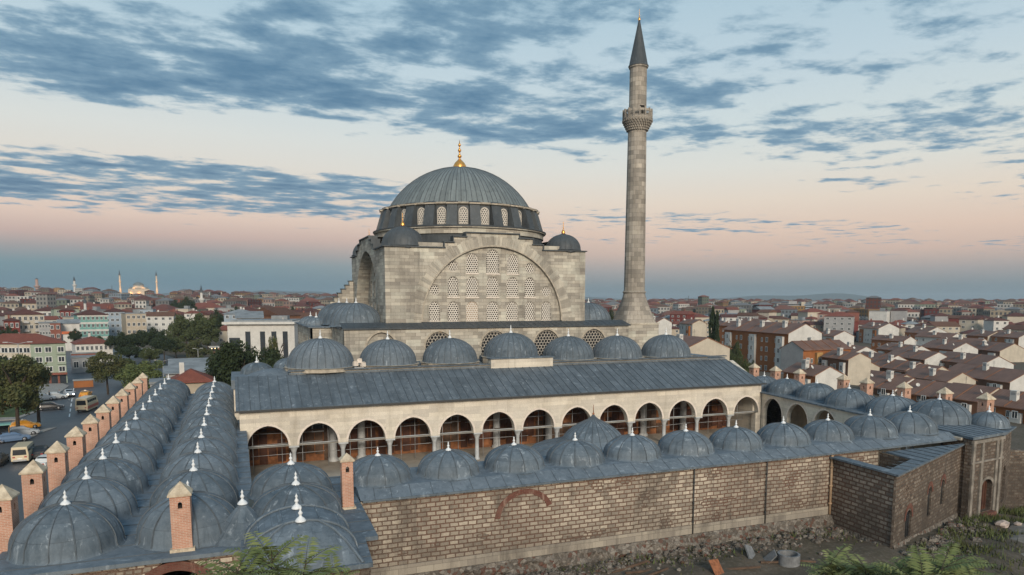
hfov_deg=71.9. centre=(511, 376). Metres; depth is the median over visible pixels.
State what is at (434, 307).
lattice window
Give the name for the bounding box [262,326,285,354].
tree
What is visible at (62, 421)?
street
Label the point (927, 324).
city house
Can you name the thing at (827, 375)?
row house
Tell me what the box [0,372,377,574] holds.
medrese wing
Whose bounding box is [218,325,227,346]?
city house
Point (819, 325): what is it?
city house
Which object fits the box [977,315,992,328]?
city house
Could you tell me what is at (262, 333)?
window
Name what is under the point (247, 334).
window
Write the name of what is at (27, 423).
taxi
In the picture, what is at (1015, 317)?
city house
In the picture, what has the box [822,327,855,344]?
row house
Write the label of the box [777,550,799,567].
concrete ring
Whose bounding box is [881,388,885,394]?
window
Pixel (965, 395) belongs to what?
row house
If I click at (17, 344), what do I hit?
street lamp
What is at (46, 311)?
apartment block
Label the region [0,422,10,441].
bus shelter
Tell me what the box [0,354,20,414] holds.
tree
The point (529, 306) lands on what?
lattice window
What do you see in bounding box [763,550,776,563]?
stone slab
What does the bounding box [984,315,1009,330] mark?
city house
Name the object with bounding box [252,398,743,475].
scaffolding
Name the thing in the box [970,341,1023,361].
row house
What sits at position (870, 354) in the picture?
row house
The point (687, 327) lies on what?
row house
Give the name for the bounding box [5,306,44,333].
apartment block
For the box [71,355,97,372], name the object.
building
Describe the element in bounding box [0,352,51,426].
tree
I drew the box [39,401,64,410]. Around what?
parked car
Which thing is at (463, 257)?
mosque
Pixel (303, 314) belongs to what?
city house
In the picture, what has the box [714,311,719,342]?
cypress
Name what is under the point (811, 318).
city house
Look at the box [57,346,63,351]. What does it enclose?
window
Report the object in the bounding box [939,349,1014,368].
row house
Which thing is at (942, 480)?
window
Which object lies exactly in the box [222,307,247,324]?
city house
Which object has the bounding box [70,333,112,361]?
school building
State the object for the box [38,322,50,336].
office building
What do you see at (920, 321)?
city house
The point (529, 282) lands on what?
lattice window
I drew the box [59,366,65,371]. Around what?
window
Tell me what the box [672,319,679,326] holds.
city house
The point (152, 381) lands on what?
lean to
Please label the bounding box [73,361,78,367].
window
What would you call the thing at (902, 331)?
city house
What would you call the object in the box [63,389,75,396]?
parked car
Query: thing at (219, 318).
tree
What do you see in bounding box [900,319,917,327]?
city house
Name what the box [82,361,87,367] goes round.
window
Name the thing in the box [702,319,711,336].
city house
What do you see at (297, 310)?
city house
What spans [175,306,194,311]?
city house
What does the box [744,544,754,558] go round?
stone slab
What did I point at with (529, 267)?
lattice window
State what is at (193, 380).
cottage
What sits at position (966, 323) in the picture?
city house
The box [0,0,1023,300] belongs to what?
sky
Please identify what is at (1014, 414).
window
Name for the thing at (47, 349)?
window
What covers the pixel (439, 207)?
lattice window
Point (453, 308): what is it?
lattice window
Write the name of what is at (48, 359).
window
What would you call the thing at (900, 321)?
city house
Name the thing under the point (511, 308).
lattice window
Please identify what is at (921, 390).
row house
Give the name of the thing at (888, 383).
row house
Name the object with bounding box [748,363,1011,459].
medrese wing
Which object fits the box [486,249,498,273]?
lattice window
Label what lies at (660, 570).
timber beam
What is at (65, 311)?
town house
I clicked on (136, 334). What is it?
tree
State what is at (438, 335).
lattice window
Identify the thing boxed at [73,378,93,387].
hoarding
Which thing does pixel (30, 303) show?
apartment block
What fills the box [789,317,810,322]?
city house
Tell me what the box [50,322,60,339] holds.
town house
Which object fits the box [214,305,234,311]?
city house
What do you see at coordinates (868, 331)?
row house
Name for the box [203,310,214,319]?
city house
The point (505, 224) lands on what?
lattice window
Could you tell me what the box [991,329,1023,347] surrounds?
row house
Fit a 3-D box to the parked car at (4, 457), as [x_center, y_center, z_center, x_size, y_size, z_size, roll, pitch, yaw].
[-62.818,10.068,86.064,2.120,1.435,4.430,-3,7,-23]
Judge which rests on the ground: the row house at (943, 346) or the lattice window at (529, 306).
the row house at (943, 346)
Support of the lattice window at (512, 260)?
in the mosque at (463, 257)
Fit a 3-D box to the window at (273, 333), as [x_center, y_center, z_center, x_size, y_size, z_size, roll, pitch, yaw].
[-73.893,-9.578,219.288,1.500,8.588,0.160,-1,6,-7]
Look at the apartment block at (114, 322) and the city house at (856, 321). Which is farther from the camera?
the city house at (856, 321)
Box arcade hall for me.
[235,359,766,465]
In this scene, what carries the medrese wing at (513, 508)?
on the ground
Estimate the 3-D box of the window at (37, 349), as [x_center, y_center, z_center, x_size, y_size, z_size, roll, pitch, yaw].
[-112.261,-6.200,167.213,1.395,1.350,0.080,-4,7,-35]
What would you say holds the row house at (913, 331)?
on the ground
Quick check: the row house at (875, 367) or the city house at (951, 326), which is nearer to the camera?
the row house at (875, 367)
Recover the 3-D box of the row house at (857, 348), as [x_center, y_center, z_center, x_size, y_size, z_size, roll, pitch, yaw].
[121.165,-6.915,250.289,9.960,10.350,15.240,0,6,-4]
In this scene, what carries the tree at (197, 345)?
on the ground
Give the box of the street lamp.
[3,341,32,352]
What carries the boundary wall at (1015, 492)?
on the ground
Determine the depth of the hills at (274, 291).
5896.01 m
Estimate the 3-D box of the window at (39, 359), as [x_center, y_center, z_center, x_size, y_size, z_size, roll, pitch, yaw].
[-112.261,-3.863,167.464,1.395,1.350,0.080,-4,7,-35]
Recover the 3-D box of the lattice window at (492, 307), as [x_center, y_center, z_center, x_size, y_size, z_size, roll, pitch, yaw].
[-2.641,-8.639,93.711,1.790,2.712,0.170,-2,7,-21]
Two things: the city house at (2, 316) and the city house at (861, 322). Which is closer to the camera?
the city house at (2, 316)
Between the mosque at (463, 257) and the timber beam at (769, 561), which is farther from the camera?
the mosque at (463, 257)
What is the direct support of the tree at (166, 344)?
on the ground
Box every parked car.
[0,431,31,443]
[0,452,8,465]
[10,426,39,434]
[31,445,50,458]
[35,454,46,465]
[39,393,55,399]
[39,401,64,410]
[46,392,67,398]
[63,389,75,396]
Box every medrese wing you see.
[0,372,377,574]
[353,406,1016,574]
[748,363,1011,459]
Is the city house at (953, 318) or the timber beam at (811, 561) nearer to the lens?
the timber beam at (811, 561)
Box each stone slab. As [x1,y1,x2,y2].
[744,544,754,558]
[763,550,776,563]
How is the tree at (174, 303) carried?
on the ground
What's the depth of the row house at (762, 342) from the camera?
211.89 m
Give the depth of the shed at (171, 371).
121.94 m
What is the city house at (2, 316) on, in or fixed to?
on the ground
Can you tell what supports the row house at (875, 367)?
on the ground
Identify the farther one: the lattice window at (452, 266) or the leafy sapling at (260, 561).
the lattice window at (452, 266)
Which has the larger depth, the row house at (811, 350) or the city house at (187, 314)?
the city house at (187, 314)
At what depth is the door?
61.38 m
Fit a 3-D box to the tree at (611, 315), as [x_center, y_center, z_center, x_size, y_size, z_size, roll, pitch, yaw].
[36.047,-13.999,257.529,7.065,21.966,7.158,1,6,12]
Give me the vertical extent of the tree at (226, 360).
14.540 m
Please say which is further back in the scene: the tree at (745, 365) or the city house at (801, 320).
the city house at (801, 320)
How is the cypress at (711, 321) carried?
on the ground
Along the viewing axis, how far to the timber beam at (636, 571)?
45.54 m
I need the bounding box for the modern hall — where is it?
[222,315,300,363]
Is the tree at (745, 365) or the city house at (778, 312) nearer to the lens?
the tree at (745, 365)
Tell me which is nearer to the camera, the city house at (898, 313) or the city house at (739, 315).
the city house at (739, 315)
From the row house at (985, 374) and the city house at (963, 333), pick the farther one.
the city house at (963, 333)
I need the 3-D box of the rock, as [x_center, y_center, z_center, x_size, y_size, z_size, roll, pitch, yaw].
[40.426,12.214,58.188,1.164,0.660,1.056,-2,7,-21]
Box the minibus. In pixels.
[75,395,98,411]
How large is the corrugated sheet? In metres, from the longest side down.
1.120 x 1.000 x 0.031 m
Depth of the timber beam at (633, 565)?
46.33 m
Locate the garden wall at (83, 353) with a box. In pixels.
[70,352,96,360]
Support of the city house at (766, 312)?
on the ground
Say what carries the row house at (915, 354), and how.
on the ground
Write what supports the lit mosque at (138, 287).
on the ground
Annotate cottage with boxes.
[170,362,213,393]
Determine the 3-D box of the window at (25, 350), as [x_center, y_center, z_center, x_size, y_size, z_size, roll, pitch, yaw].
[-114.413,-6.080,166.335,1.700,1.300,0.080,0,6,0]
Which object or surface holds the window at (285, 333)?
in the modern hall
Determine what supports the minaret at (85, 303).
on the ground
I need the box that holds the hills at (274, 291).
[162,290,330,295]
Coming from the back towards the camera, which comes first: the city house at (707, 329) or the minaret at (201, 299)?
the minaret at (201, 299)
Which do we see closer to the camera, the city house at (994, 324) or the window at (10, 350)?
the window at (10, 350)
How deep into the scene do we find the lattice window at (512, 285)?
94.40 m
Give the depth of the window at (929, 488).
54.94 m
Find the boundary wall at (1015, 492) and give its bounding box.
[1006,449,1023,508]
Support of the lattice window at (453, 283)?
in the mosque at (463, 257)
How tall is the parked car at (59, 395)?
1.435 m
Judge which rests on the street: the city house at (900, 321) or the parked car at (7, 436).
the parked car at (7, 436)
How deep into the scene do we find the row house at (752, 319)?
320.11 m
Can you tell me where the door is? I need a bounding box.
[980,480,986,508]
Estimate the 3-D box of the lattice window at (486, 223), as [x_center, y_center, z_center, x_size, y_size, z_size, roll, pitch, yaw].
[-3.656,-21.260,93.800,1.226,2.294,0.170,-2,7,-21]
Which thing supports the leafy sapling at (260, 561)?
on the ground
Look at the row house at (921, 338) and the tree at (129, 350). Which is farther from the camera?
the row house at (921, 338)
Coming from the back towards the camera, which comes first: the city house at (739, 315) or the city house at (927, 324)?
the city house at (739, 315)
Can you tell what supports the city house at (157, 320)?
on the ground
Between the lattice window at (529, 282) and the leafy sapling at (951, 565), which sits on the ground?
the leafy sapling at (951, 565)
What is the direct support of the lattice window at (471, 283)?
in the mosque at (463, 257)
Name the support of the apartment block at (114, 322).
on the ground
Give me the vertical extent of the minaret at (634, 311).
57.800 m
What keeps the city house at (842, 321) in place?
on the ground
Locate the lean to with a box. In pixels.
[149,378,170,386]
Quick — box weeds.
[547,503,1023,574]
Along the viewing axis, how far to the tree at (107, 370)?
147.99 m
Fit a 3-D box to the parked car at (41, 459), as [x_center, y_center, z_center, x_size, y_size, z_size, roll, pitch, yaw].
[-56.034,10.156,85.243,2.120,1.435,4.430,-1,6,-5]
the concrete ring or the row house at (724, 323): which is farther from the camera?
the row house at (724, 323)
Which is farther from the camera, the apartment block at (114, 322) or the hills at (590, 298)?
the hills at (590, 298)
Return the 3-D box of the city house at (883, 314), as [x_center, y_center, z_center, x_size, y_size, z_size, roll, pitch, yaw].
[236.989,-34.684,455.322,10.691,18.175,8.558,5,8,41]
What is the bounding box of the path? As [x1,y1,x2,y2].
[1009,523,1023,555]
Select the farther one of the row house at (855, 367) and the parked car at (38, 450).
the row house at (855, 367)
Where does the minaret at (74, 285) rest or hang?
on the ground
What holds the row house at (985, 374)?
on the ground
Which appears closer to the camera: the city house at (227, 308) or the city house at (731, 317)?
the city house at (731, 317)
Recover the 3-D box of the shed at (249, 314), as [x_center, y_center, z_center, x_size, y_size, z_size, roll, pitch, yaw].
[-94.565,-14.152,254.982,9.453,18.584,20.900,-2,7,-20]
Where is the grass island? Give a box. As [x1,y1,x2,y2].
[0,406,35,416]
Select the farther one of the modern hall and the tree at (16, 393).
the modern hall
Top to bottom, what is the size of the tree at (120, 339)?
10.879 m
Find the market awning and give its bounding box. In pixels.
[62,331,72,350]
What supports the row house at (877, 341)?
on the ground
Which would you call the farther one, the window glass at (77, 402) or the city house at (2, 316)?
the city house at (2, 316)
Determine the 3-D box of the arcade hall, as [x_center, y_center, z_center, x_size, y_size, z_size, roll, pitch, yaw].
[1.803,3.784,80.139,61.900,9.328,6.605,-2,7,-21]
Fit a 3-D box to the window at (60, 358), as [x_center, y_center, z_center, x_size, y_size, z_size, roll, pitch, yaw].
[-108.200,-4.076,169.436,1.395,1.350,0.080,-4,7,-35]
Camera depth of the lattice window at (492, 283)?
93.37 m
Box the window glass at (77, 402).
[76,397,95,404]
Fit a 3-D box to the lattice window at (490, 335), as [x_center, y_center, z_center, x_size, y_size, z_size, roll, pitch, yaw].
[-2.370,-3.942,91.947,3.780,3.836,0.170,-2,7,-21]
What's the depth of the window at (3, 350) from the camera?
166.33 m
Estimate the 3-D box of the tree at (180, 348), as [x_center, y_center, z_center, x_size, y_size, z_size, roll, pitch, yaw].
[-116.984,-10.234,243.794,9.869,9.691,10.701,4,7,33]
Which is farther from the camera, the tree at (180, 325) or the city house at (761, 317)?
the city house at (761, 317)
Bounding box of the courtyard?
[248,428,720,506]
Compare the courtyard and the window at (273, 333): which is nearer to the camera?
the courtyard
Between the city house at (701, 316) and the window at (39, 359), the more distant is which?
the city house at (701, 316)
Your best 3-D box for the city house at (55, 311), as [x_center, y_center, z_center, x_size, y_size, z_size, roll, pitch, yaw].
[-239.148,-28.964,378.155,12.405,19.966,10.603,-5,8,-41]
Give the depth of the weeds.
52.57 m
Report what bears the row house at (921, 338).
on the ground
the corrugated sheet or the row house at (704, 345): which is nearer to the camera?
the corrugated sheet
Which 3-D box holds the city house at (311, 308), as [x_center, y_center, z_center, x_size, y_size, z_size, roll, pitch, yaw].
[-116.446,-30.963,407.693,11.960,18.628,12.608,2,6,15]
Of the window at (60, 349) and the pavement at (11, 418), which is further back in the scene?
the window at (60, 349)
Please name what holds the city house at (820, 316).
on the ground
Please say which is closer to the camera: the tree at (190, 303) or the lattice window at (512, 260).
the lattice window at (512, 260)
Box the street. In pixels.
[0,348,175,521]
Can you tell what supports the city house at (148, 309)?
on the ground
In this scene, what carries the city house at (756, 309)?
on the ground
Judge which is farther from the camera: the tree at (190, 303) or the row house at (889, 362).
the tree at (190, 303)
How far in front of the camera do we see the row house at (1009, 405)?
136.24 m
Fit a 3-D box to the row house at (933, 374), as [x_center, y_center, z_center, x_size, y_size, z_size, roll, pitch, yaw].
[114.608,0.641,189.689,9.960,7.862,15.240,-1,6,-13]
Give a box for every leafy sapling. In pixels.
[191,531,359,574]
[800,542,1002,574]
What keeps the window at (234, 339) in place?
in the modern hall
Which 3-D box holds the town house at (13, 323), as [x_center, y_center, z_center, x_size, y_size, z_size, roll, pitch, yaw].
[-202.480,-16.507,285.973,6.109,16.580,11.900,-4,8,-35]
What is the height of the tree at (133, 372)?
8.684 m
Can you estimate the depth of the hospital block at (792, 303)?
593.77 m
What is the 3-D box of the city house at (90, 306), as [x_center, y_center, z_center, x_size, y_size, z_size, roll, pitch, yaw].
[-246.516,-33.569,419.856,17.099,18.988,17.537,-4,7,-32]
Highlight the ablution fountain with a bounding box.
[531,405,621,455]
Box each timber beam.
[612,559,648,572]
[625,568,652,573]
[646,567,668,574]
[726,565,760,569]
[760,561,778,562]
[800,560,815,562]
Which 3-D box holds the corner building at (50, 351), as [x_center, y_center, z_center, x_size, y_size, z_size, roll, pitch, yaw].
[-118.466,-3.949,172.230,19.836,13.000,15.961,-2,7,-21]
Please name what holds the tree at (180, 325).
on the ground
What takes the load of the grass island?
on the pavement at (11, 418)
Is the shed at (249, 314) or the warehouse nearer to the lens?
the shed at (249, 314)
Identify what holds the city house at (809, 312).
on the ground
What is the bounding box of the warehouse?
[57,319,80,339]
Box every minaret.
[34,278,40,289]
[72,278,76,291]
[82,295,86,310]
[199,287,204,302]
[613,8,659,348]
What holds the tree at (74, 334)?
on the ground
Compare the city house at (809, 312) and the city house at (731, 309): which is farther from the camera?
the city house at (731, 309)
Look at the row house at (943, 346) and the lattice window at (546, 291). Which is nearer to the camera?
the lattice window at (546, 291)
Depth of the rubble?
50.03 m
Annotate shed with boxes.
[163,364,208,377]
[168,357,208,365]
[235,311,263,319]
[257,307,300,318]
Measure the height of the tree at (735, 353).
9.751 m
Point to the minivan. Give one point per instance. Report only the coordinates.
(21, 451)
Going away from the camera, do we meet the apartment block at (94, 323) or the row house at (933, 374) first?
the row house at (933, 374)
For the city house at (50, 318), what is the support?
on the ground
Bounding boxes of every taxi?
[10,419,41,427]
[79,390,91,396]
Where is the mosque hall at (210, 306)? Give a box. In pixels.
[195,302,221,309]
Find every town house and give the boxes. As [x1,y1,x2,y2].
[2,315,20,332]
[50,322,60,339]
[58,306,74,318]
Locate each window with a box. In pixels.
[1,348,7,352]
[8,348,15,352]
[23,348,30,352]
[35,347,41,352]
[35,357,42,362]
[45,347,51,352]
[45,356,52,361]
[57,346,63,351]
[58,356,64,361]
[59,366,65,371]
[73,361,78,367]
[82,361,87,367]
[229,338,239,345]
[245,332,250,349]
[260,331,265,353]
[271,331,275,347]
[283,331,287,357]
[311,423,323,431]
[417,207,424,224]
[425,332,447,349]
[429,284,439,294]
[429,301,439,321]
[437,207,445,223]
[447,276,458,296]
[448,261,457,271]
[448,301,458,320]
[459,207,467,223]
[466,253,477,272]
[466,276,477,296]
[466,301,477,320]
[480,207,488,224]
[481,331,500,354]
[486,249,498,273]
[486,277,497,296]
[487,301,497,320]
[501,209,506,225]
[506,301,517,320]
[507,254,517,273]
[507,277,517,296]
[525,263,533,272]
[525,277,534,296]
[525,301,534,320]
[534,330,556,355]
[541,301,550,319]
[542,286,550,295]
[582,329,602,349]
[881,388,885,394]
[904,511,908,536]
[927,488,929,514]
[940,480,942,503]
[1011,411,1017,418]
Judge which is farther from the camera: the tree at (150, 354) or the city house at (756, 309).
the city house at (756, 309)
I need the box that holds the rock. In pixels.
[994,520,1009,527]
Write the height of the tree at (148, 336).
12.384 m
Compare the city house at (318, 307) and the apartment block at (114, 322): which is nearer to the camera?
the apartment block at (114, 322)
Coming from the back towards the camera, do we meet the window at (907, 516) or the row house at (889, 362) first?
the row house at (889, 362)
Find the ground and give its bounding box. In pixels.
[112,340,1023,574]
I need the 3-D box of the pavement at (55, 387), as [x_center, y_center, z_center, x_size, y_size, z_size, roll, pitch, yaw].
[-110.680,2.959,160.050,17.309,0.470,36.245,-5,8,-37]
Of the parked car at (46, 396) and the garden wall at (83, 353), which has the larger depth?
the garden wall at (83, 353)
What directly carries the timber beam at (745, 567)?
on the ground
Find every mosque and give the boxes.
[118,271,157,294]
[231,139,726,419]
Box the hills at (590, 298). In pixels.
[585,297,620,299]
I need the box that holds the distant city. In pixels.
[0,286,1023,333]
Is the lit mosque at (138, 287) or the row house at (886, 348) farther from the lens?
the lit mosque at (138, 287)
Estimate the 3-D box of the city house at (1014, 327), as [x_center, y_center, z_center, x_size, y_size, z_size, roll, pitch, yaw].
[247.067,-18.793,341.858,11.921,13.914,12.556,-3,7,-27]
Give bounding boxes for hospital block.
[775,301,804,305]
[804,301,816,308]
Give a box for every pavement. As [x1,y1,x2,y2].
[0,410,36,420]
[24,427,56,440]
[33,383,68,392]
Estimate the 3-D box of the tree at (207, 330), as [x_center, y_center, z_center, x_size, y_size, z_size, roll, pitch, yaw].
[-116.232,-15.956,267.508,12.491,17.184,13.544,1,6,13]
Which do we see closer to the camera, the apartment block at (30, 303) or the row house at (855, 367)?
the row house at (855, 367)
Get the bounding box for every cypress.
[708,305,715,339]
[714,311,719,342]
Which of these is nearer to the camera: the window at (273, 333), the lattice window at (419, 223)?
the lattice window at (419, 223)
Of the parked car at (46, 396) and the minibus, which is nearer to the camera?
the minibus
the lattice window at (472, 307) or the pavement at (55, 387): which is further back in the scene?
the pavement at (55, 387)
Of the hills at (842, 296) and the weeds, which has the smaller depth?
the weeds
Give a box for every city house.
[0,309,13,325]
[44,316,59,321]
[50,303,79,317]
[62,313,74,318]
[80,304,113,311]
[84,306,105,312]
[140,306,155,312]
[145,310,175,334]
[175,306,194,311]
[184,308,202,320]
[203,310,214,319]
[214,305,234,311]
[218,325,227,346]
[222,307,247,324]
[255,305,273,308]
[292,308,313,312]
[299,311,318,318]
[303,306,319,310]
[312,306,324,309]
[670,309,694,321]
[671,326,678,335]
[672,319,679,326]
[694,314,708,319]
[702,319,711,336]
[719,312,736,320]
[723,307,739,312]
[736,311,758,318]
[752,306,773,312]
[756,312,767,318]
[757,309,776,318]
[767,309,780,315]
[773,314,789,322]
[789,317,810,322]
[790,313,797,318]
[798,308,823,318]
[803,320,823,331]
[805,315,816,320]
[817,309,831,322]
[823,310,854,334]
[845,310,858,319]
[854,319,859,339]
[858,319,883,329]
[869,308,889,322]
[890,308,907,321]
[890,318,905,322]
[894,323,906,335]
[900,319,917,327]
[914,320,927,322]
[914,321,934,326]
[927,320,960,334]
[929,313,947,320]
[948,315,967,323]
[959,314,983,331]
[959,328,974,337]
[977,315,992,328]
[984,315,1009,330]
[1002,313,1023,322]
[1002,324,1023,331]
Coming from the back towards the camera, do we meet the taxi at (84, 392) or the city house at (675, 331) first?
the city house at (675, 331)
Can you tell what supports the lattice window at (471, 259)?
in the mosque at (463, 257)
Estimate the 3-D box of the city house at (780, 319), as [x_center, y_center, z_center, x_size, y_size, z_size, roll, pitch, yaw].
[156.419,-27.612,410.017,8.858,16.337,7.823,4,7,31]
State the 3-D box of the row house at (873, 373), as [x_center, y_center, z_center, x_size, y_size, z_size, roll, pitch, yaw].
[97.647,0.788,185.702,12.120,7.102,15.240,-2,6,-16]
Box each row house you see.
[653,316,672,334]
[677,330,731,360]
[679,319,706,336]
[719,318,739,343]
[722,318,823,371]
[740,317,771,321]
[779,337,851,373]
[781,356,842,389]
[820,345,872,384]
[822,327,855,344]
[846,342,877,352]
[858,322,899,342]
[858,370,914,395]
[861,349,906,360]
[870,334,916,351]
[870,369,912,377]
[871,355,922,373]
[871,362,881,370]
[876,342,930,353]
[887,346,947,365]
[887,358,949,373]
[895,379,951,401]
[905,324,947,338]
[906,363,976,384]
[915,329,958,345]
[921,337,979,353]
[933,376,1000,414]
[938,334,986,343]
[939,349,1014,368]
[948,363,1023,390]
[966,329,997,341]
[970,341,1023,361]
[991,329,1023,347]
[992,389,1023,423]
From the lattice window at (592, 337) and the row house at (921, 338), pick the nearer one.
the lattice window at (592, 337)
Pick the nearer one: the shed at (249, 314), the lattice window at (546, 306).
the lattice window at (546, 306)
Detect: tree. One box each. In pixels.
[0,325,17,333]
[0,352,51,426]
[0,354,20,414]
[21,357,52,422]
[67,328,81,340]
[85,350,128,394]
[104,331,137,358]
[113,344,142,357]
[113,360,165,388]
[115,358,136,383]
[127,330,148,357]
[138,326,167,360]
[138,347,163,362]
[148,336,178,362]
[163,311,199,348]
[165,333,186,357]
[170,300,179,307]
[178,296,196,309]
[184,339,212,357]
[186,312,220,349]
[204,339,279,385]
[208,309,223,327]
[255,347,284,365]
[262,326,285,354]
[609,308,613,319]
[728,339,743,363]
[738,355,751,372]
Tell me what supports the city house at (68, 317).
on the ground
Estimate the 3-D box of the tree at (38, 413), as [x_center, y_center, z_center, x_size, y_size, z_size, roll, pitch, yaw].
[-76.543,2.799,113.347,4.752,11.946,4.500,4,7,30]
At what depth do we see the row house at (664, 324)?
267.53 m
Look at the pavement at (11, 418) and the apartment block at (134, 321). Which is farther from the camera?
the apartment block at (134, 321)
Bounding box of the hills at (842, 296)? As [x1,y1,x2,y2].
[689,293,882,300]
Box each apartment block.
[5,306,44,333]
[22,299,36,309]
[37,305,51,315]
[72,307,108,339]
[103,306,125,336]
[121,309,146,335]
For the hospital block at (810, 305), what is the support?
on the ground
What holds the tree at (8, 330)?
on the ground
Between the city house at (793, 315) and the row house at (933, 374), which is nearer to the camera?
the row house at (933, 374)
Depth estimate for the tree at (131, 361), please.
166.43 m
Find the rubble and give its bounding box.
[505,518,1009,574]
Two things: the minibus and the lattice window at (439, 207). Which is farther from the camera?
the minibus
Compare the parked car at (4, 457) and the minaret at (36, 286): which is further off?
the minaret at (36, 286)
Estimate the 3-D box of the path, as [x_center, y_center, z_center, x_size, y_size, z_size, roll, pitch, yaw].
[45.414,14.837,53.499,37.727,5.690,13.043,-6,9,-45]
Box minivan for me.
[10,441,34,462]
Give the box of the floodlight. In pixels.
[353,358,365,367]
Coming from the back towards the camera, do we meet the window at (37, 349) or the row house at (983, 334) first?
the row house at (983, 334)
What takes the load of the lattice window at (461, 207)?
in the mosque at (463, 257)
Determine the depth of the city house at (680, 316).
436.45 m
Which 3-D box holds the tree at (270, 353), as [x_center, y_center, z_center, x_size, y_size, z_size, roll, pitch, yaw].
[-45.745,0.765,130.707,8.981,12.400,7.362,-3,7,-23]
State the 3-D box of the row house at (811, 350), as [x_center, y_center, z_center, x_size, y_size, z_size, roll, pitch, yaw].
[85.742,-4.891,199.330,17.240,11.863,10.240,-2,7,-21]
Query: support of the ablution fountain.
on the courtyard
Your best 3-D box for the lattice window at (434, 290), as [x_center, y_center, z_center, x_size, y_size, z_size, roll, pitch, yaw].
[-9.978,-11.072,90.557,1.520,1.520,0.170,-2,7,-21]
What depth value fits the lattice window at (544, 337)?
94.49 m
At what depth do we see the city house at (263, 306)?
458.09 m
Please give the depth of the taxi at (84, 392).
144.06 m
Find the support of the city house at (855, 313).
on the ground
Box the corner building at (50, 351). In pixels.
[0,333,67,382]
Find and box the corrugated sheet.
[708,559,723,574]
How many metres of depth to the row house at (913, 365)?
201.48 m
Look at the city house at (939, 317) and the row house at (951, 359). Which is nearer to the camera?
the row house at (951, 359)
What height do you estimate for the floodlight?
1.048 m
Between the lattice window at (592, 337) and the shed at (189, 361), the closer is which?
the lattice window at (592, 337)
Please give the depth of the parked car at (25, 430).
104.03 m

